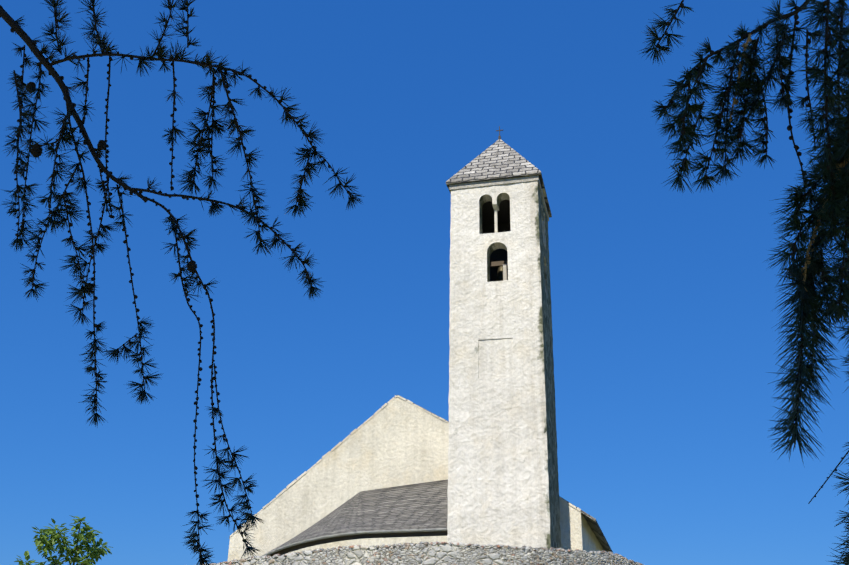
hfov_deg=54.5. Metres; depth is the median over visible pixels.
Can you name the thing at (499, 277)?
church bell
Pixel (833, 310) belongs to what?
larch bough
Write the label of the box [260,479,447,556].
apse roof
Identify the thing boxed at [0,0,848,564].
sky
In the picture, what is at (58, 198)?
larch bough
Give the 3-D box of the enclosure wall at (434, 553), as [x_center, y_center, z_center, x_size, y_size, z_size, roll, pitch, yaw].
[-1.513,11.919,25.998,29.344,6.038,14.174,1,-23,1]
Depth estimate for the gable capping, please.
35.02 m
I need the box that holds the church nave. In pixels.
[228,397,603,561]
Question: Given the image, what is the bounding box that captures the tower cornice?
[449,175,548,220]
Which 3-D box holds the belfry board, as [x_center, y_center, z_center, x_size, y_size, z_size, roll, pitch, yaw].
[3.224,-0.378,33.007,0.140,0.770,0.080,-5,-23,14]
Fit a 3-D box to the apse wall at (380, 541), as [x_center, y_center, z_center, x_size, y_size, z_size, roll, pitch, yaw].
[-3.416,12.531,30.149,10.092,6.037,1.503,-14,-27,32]
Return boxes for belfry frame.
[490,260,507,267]
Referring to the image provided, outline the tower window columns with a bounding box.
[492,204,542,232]
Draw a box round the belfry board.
[503,264,506,280]
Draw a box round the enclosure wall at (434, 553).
[205,542,638,564]
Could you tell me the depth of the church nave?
34.45 m
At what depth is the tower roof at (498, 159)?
34.46 m
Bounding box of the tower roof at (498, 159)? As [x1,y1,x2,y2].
[446,139,551,216]
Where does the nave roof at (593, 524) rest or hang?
on the church nave
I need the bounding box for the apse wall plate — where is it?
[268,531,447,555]
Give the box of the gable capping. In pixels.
[230,395,580,536]
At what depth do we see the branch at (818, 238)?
1.14 m
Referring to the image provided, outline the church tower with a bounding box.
[447,181,560,548]
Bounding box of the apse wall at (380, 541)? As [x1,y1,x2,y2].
[286,536,446,553]
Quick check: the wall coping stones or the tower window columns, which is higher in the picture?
the tower window columns
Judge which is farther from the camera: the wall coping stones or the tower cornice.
the tower cornice
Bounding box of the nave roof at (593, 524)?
[229,395,612,552]
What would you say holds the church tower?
on the terrain ground
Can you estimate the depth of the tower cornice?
33.87 m
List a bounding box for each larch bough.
[0,0,363,564]
[638,0,848,564]
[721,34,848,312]
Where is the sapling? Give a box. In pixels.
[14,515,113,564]
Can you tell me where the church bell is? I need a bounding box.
[495,266,507,280]
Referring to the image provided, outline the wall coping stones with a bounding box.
[210,541,643,564]

